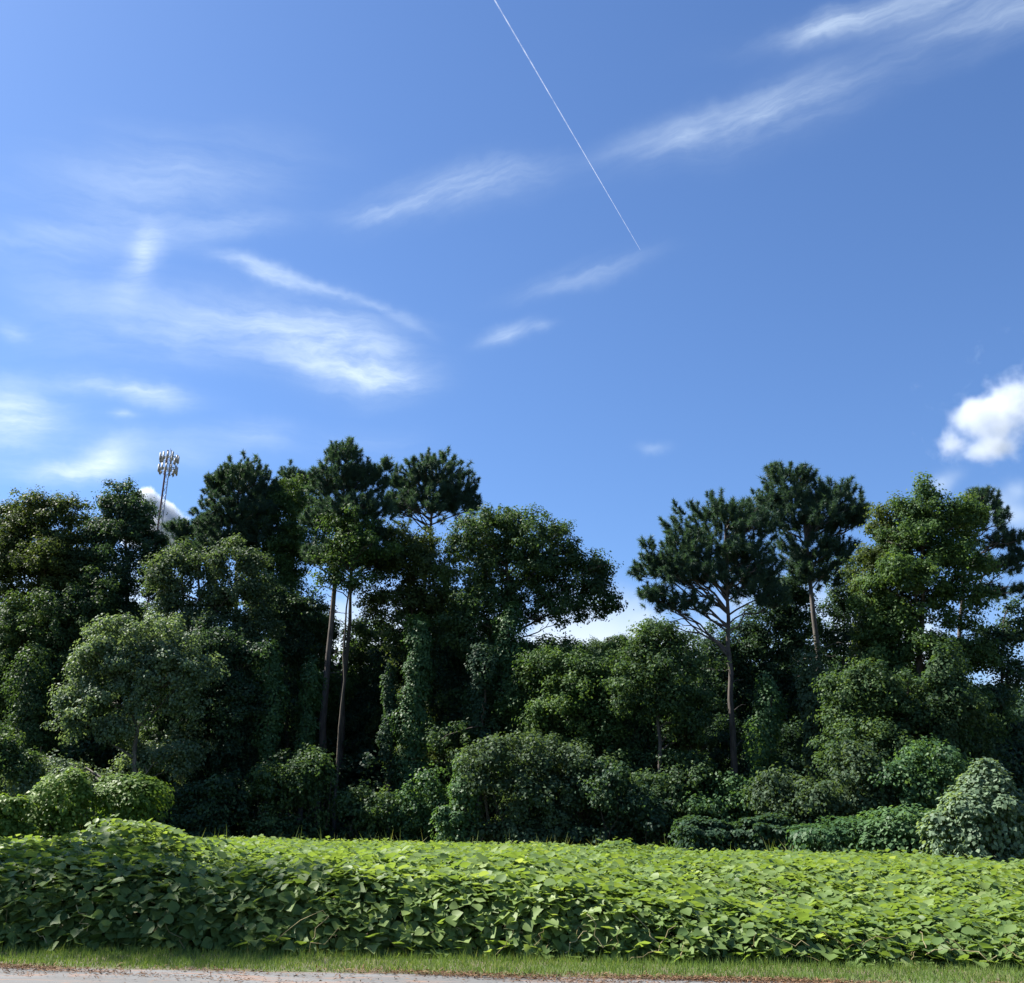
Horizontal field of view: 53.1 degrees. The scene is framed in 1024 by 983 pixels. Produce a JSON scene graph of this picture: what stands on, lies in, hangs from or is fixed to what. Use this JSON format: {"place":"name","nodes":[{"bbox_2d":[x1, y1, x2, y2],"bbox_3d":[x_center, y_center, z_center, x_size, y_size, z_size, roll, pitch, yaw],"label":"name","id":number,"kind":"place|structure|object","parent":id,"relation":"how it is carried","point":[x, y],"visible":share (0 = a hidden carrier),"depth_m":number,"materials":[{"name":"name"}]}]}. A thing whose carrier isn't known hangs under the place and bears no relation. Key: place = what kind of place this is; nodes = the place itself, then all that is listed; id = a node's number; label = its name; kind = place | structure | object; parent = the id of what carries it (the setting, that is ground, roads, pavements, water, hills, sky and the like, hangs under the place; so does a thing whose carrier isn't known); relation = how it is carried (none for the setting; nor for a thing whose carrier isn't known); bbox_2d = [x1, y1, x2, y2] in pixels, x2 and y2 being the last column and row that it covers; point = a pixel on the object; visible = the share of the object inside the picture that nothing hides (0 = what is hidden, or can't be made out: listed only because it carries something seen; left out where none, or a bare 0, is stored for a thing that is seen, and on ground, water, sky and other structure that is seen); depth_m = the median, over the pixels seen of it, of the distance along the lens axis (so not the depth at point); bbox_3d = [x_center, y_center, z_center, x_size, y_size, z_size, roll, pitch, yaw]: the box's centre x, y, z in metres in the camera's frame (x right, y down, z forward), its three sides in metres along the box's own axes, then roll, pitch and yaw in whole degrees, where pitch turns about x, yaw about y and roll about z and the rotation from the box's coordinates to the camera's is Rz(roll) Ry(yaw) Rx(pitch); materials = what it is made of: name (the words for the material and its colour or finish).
{"place":"outdoors","nodes":[
{"label":"outdoors","id":0,"kind":"place"},
{"bbox_2d":[146,449,179,610],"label":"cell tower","id":1,"kind":"structure","parent":0,"point":[169,469],"depth_m":157.95,"materials":[{"name":"metal"}]},
{"bbox_2d":[0,967,827,982],"bbox_3d":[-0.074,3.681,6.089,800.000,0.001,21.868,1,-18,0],"label":"road","id":2,"kind":"structure","parent":0,"point":[43,977],"depth_m":11.16,"materials":[{"name":"grey asphalt"}]},
{"bbox_2d":[0,867,1023,982],"bbox_3d":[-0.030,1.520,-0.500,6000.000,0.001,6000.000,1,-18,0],"label":"ground","id":3,"kind":"structure","parent":0,"point":[355,969],"depth_m":12.20,"materials":[{"name":"green plant"}]},
{"bbox_2d":[0,793,38,837],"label":"shrub","id":4,"kind":"object","parent":3,"relation":"on","point":[11,808],"visible":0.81,"depth_m":33.96,"materials":[{"name":"green plant"}]},
{"bbox_2d":[0,719,51,795],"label":"shrub","id":5,"kind":"object","parent":3,"relation":"on","point":[12,757],"visible":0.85,"depth_m":43.12,"materials":[{"name":"green plant"}]},
{"bbox_2d":[0,641,60,761],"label":"vine covered tree","id":6,"kind":"object","parent":3,"relation":"on","point":[32,717],"visible":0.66,"depth_m":48.93,"materials":[{"name":"green plant"}]},
{"bbox_2d":[16,766,95,838],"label":"shrub","id":7,"kind":"object","parent":3,"relation":"on","point":[55,800],"visible":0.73,"depth_m":35.51,"materials":[{"name":"green plant"}]},
{"bbox_2d":[0,484,116,764],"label":"broadleaf tree","id":8,"kind":"object","parent":3,"relation":"on","point":[36,548],"visible":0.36,"depth_m":56.38,"materials":[{"name":"green plant"}]},
{"bbox_2d":[0,561,127,796],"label":"broadleaf tree","id":9,"kind":"object","parent":3,"relation":"on","point":[21,628],"visible":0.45,"depth_m":52.26,"materials":[{"name":"green plant"}]},
{"bbox_2d":[0,609,230,826],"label":"broadleaf tree","id":10,"kind":"object","parent":3,"relation":"on","point":[153,655],"visible":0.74,"depth_m":44.87,"materials":[{"name":"green plant"}]},
{"bbox_2d":[63,475,180,784],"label":"broadleaf tree","id":11,"kind":"object","parent":3,"relation":"on","point":[127,518],"visible":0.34,"depth_m":56.21,"materials":[{"name":"green plant"}]},
{"bbox_2d":[82,771,174,830],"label":"shrub","id":12,"kind":"object","parent":3,"relation":"on","point":[135,798],"visible":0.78,"depth_m":36.20,"materials":[{"name":"green plant"}]},
{"bbox_2d":[137,673,181,828],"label":"vine covered tree","id":13,"kind":"object","parent":3,"relation":"on","point":[161,724],"visible":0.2,"depth_m":46.43,"materials":[{"name":"green plant"}]},
{"bbox_2d":[160,516,208,617],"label":"pine tree","id":14,"kind":"object","parent":3,"relation":"on","point":[182,529],"visible":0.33,"depth_m":61.63,"materials":[{"name":"green plant"}]},
{"bbox_2d":[97,532,295,826],"bbox_3d":[-14.452,9.451,50.001,11.231,15.951,6.961,1,-18,0],"label":"broadleaf tree","id":15,"kind":"object","parent":3,"relation":"on","point":[218,602],"visible":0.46,"depth_m":51.30,"materials":[{"name":"green plant"}]},
{"bbox_2d":[157,768,261,838],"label":"shrub","id":16,"kind":"object","parent":3,"relation":"on","point":[210,814],"visible":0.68,"depth_m":43.26,"materials":[{"name":"green plant"}]},
{"bbox_2d":[154,615,289,833],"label":"broadleaf tree","id":17,"kind":"object","parent":3,"relation":"on","point":[219,721],"visible":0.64,"depth_m":47.45,"materials":[{"name":"green plant"}]},
{"bbox_2d":[186,449,284,642],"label":"pine tree","id":18,"kind":"object","parent":3,"relation":"on","point":[224,481],"visible":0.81,"depth_m":59.74,"materials":[{"name":"green plant"}]},
{"bbox_2d":[248,640,291,814],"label":"vine covered tree","id":19,"kind":"object","parent":3,"relation":"on","point":[264,745],"visible":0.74,"depth_m":47.53,"materials":[{"name":"green plant"}]},
{"bbox_2d":[229,574,337,814],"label":"broadleaf tree","id":20,"kind":"object","parent":3,"relation":"on","point":[293,614],"visible":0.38,"depth_m":54.68,"materials":[{"name":"green plant"}]},
{"bbox_2d":[239,742,340,839],"bbox_3d":[-9.642,13.284,43.853,4.477,5.031,3.335,1,-18,0],"label":"shrub","id":21,"kind":"object","parent":3,"relation":"on","point":[306,774],"visible":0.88,"depth_m":43.62,"materials":[{"name":"green plant"}]},
{"bbox_2d":[277,458,312,501],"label":"pine tree","id":22,"kind":"object","parent":3,"relation":"on","point":[289,472],"visible":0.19,"depth_m":63.03,"materials":[{"name":"green plant"}]},
{"bbox_2d":[232,473,369,813],"bbox_3d":[-11.737,9.028,58.233,8.524,21.986,7.457,-14,-24,39],"label":"broadleaf tree","id":23,"kind":"object","parent":3,"relation":"on","point":[284,553],"visible":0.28,"depth_m":59.27,"materials":[{"name":"green plant"}]},
{"bbox_2d":[288,654,327,826],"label":"vine covered tree","id":24,"kind":"object","parent":3,"relation":"on","point":[312,677],"visible":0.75,"depth_m":49.09,"materials":[{"name":"green plant"}]},
{"bbox_2d":[294,434,399,825],"bbox_3d":[-8.950,7.337,53.203,5.734,22.169,4.846,1,-18,0],"label":"pine tree","id":25,"kind":"object","parent":3,"relation":"on","point":[353,477],"visible":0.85,"depth_m":54.99,"materials":[{"name":"green plant"}]},
{"bbox_2d":[315,516,399,835],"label":"pine tree","id":26,"kind":"object","parent":3,"relation":"on","point":[348,646],"visible":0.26,"depth_m":54.57,"materials":[{"name":"green plant"}]},
{"bbox_2d":[306,503,409,840],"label":"broadleaf tree","id":27,"kind":"object","parent":3,"relation":"on","point":[361,545],"visible":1,"depth_m":52.70,"materials":[{"name":"green plant"}]},
{"bbox_2d":[322,780,398,841],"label":"shrub","id":28,"kind":"object","parent":3,"relation":"on","point":[378,804],"visible":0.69,"depth_m":43.42,"materials":[{"name":"green plant"}]},
{"bbox_2d":[298,611,429,829],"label":"broadleaf tree","id":29,"kind":"object","parent":3,"relation":"on","point":[361,632],"visible":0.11,"depth_m":59.01,"materials":[{"name":"green plant"}]},
{"bbox_2d":[375,659,402,840],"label":"vine covered tree","id":30,"kind":"object","parent":3,"relation":"on","point":[387,740],"visible":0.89,"depth_m":48.73,"materials":[{"name":"green plant"}]},
{"bbox_2d":[329,595,491,797],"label":"broadleaf tree","id":31,"kind":"object","parent":3,"relation":"on","point":[355,704],"visible":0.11,"depth_m":55.39,"materials":[{"name":"green plant"}]},
{"bbox_2d":[387,611,437,834],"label":"vine covered tree","id":32,"kind":"object","parent":3,"relation":"on","point":[418,655],"visible":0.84,"depth_m":48.47,"materials":[{"name":"green plant"}]},
{"bbox_2d":[352,519,474,837],"bbox_3d":[-5.056,9.586,52.818,7.308,17.824,8.097,1,-18,0],"label":"broadleaf tree","id":33,"kind":"object","parent":3,"relation":"on","point":[413,564],"visible":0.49,"depth_m":54.04,"materials":[{"name":"green plant"}]},
{"bbox_2d":[376,760,454,843],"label":"shrub","id":34,"kind":"object","parent":3,"relation":"on","point":[421,807],"visible":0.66,"depth_m":43.55,"materials":[{"name":"green plant"}]},
{"bbox_2d":[380,445,484,581],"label":"pine tree","id":35,"kind":"object","parent":3,"relation":"on","point":[450,496],"visible":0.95,"depth_m":59.35,"materials":[{"name":"green plant"}]},
{"bbox_2d":[428,753,486,843],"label":"shrub","id":36,"kind":"object","parent":3,"relation":"on","point":[447,818],"visible":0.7,"depth_m":41.65,"materials":[{"name":"green plant"}]},
{"bbox_2d":[73,826,855,851],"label":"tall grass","id":37,"kind":"structure","parent":3,"relation":"on","point":[472,840],"depth_m":39.20,"materials":[{"name":"green plant"}]},
{"bbox_2d":[419,636,533,811],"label":"broadleaf tree","id":38,"kind":"object","parent":3,"relation":"on","point":[459,676],"visible":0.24,"depth_m":51.51,"materials":[{"name":"green plant"}]},
{"bbox_2d":[461,643,500,818],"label":"vine covered tree","id":39,"kind":"object","parent":3,"relation":"on","point":[480,663],"visible":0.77,"depth_m":47.85,"materials":[{"name":"green plant"}]},
{"bbox_2d":[0,813,1023,969],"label":"kudzu","id":40,"kind":"object","parent":3,"relation":"on","point":[173,887],"visible":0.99,"depth_m":13.98,"materials":[{"name":"green plant"}]},
{"bbox_2d":[0,729,1023,855],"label":"undergrowth","id":41,"kind":"object","parent":3,"relation":"on","point":[350,768],"visible":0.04,"depth_m":49.66,"materials":[{"name":"green plant"}]},
{"bbox_2d":[0,959,1023,982],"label":"pine straw","id":42,"kind":"object","parent":3,"relation":"on","point":[697,977],"visible":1,"depth_m":11.50,"materials":[{"name":"brown plant"}]},
{"bbox_2d":[0,599,1023,843],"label":"woods","id":43,"kind":"object","parent":3,"relation":"on","point":[830,669],"visible":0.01,"depth_m":63.90,"materials":[{"name":"green plant"}]},
{"bbox_2d":[487,601,537,811],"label":"vine covered tree","id":44,"kind":"object","parent":3,"relation":"on","point":[507,656],"visible":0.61,"depth_m":49.08,"materials":[{"name":"green plant"}]},
{"bbox_2d":[403,502,651,826],"bbox_3d":[1.017,8.960,50.364,12.424,17.741,9.229,1,-18,0],"label":"oak tree","id":45,"kind":"object","parent":3,"relation":"on","point":[533,560],"visible":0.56,"depth_m":51.51,"materials":[{"name":"green plant"}]},
{"bbox_2d":[450,721,620,846],"bbox_3d":[0.924,12.396,41.987,7.110,5.993,4.845,1,-18,0],"label":"shrub","id":46,"kind":"object","parent":3,"relation":"on","point":[531,788],"visible":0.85,"depth_m":41.59,"materials":[{"name":"green plant"}]},
{"bbox_2d":[529,630,591,651],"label":"broadleaf tree","id":47,"kind":"object","parent":3,"relation":"on","point":[552,640],"visible":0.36,"depth_m":51.88,"materials":[{"name":"green plant"}]},
{"bbox_2d":[490,629,675,830],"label":"broadleaf tree","id":48,"kind":"object","parent":3,"relation":"on","point":[551,694],"visible":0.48,"depth_m":46.25,"materials":[{"name":"green plant"}]},
{"bbox_2d":[586,631,633,654],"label":"broadleaf tree","id":49,"kind":"object","parent":3,"relation":"on","point":[595,642],"visible":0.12,"depth_m":89.81,"materials":[{"name":"green plant"}]},
{"bbox_2d":[563,756,683,846],"bbox_3d":[4.631,12.894,40.879,5.771,4.520,3.215,1,-18,0],"label":"shrub","id":50,"kind":"object","parent":3,"relation":"on","point":[641,809],"visible":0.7,"depth_m":40.51,"materials":[{"name":"green plant"}]},
{"bbox_2d":[612,669,655,842],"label":"vine covered tree","id":51,"kind":"object","parent":3,"relation":"on","point":[640,730],"visible":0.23,"depth_m":45.56,"materials":[{"name":"green plant"}]},
{"bbox_2d":[597,613,734,839],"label":"broadleaf tree","id":52,"kind":"object","parent":3,"relation":"on","point":[677,701],"visible":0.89,"depth_m":44.23,"materials":[{"name":"green plant"}]},
{"bbox_2d":[650,691,717,784],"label":"tree","id":53,"kind":"object","parent":3,"relation":"on","point":[709,746],"visible":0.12,"depth_m":45.68,"materials":[{"name":"green plant"}]},
{"bbox_2d":[651,748,728,848],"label":"shrub","id":54,"kind":"object","parent":3,"relation":"on","point":[699,773],"visible":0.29,"depth_m":41.76,"materials":[{"name":"green plant"}]},
{"bbox_2d":[624,487,793,776],"bbox_3d":[9.263,8.131,46.991,7.599,17.485,5.151,-5,-19,18],"label":"pine tree","id":55,"kind":"object","parent":3,"relation":"on","point":[684,564],"visible":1,"depth_m":47.82,"materials":[{"name":"green plant"}]},
{"bbox_2d":[677,768,765,850],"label":"shrub","id":56,"kind":"object","parent":3,"relation":"on","point":[732,806],"visible":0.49,"depth_m":40.68,"materials":[{"name":"green plant"}]},
{"bbox_2d":[664,811,816,882],"bbox_3d":[8.143,12.492,36.076,5.858,2.455,3.078,1,-18,0],"label":"shrub","id":57,"kind":"object","parent":3,"relation":"on","point":[755,831],"visible":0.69,"depth_m":35.63,"materials":[{"name":"green plant"}]},
{"bbox_2d":[679,567,823,793],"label":"broadleaf tree","id":58,"kind":"object","parent":3,"relation":"on","point":[749,644],"visible":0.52,"depth_m":52.14,"materials":[{"name":"green plant"}]},
{"bbox_2d":[740,670,795,845],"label":"vine covered tree","id":59,"kind":"object","parent":3,"relation":"on","point":[768,739],"visible":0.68,"depth_m":43.90,"materials":[{"name":"green plant"}]},
{"bbox_2d":[739,761,843,850],"bbox_3d":[10.725,12.293,38.299,4.297,4.214,3.445,1,-18,0],"label":"shrub","id":60,"kind":"object","parent":3,"relation":"on","point":[772,796],"visible":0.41,"depth_m":37.95,"materials":[{"name":"green plant"}]},
{"bbox_2d":[750,458,871,765],"bbox_3d":[15.063,7.832,50.075,6.699,20.208,4.560,1,-18,0],"label":"pine tree","id":61,"kind":"object","parent":3,"relation":"on","point":[807,503],"visible":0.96,"depth_m":51.53,"materials":[{"name":"green plant"}]},
{"bbox_2d":[788,633,834,784],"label":"vine covered tree","id":62,"kind":"object","parent":3,"relation":"on","point":[809,703],"visible":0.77,"depth_m":44.20,"materials":[{"name":"green plant"}]},
{"bbox_2d":[778,815,897,890],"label":"shrub","id":63,"kind":"object","parent":3,"relation":"on","point":[830,835],"visible":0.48,"depth_m":32.46,"materials":[{"name":"green plant"}]},
{"bbox_2d":[803,551,876,793],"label":"broadleaf tree","id":64,"kind":"object","parent":3,"relation":"on","point":[839,612],"visible":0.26,"depth_m":54.38,"materials":[{"name":"green plant"}]},
{"bbox_2d":[784,735,920,874],"bbox_3d":[12.506,11.458,37.094,5.000,5.120,3.598,1,-18,0],"label":"shrub","id":65,"kind":"object","parent":3,"relation":"on","point":[823,798],"visible":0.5,"depth_m":37.00,"materials":[{"name":"green plant"}]},
{"bbox_2d":[834,490,915,752],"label":"sweetgum tree","id":66,"kind":"object","parent":3,"relation":"on","point":[868,558],"visible":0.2,"depth_m":47.03,"materials":[{"name":"green plant"}]},
{"bbox_2d":[802,656,1011,820],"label":"broadleaf tree","id":67,"kind":"object","parent":3,"relation":"on","point":[869,687],"visible":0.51,"depth_m":40.60,"materials":[{"name":"green plant"}]},
{"bbox_2d":[847,803,969,891],"bbox_3d":[12.589,11.028,31.695,4.550,2.649,3.279,1,-18,0],"label":"shrub","id":68,"kind":"object","parent":3,"relation":"on","point":[902,835],"visible":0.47,"depth_m":31.30,"materials":[{"name":"green plant"}]},
{"bbox_2d":[854,733,973,852],"bbox_3d":[14.439,11.273,36.486,4.323,5.168,3.017,-4,-19,16],"label":"shrub","id":69,"kind":"object","parent":3,"relation":"on","point":[908,773],"visible":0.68,"depth_m":36.19,"materials":[{"name":"green plant"}]},
{"bbox_2d":[842,470,1021,760],"bbox_3d":[18.498,7.696,45.782,7.968,17.925,7.021,1,-18,0],"label":"sweetgum tree","id":70,"kind":"object","parent":3,"relation":"on","point":[906,575],"visible":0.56,"depth_m":45.45,"materials":[{"name":"green plant"}]},
{"bbox_2d":[921,636,974,788],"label":"vine covered tree","id":71,"kind":"object","parent":3,"relation":"on","point":[943,666],"visible":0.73,"depth_m":40.32,"materials":[{"name":"green plant"}]},
{"bbox_2d":[914,757,1023,898],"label":"shrub","id":72,"kind":"object","parent":3,"relation":"on","point":[983,817],"visible":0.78,"depth_m":28.55,"materials":[{"name":"green plant"}]},
{"bbox_2d":[949,485,1023,637],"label":"pine tree","id":73,"kind":"object","parent":3,"relation":"on","point":[1010,541],"visible":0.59,"depth_m":53.52,"materials":[{"name":"green plant"}]},
{"bbox_2d":[962,595,1023,787],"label":"broadleaf tree","id":74,"kind":"object","parent":3,"relation":"on","point":[1010,636],"visible":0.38,"depth_m":45.54,"materials":[{"name":"green plant"}]},
{"bbox_2d":[0,0,1023,703],"label":"sky","id":75,"kind":"structure","parent":0,"point":[619,259],"materials":[{"name":"blue"}]}
]}

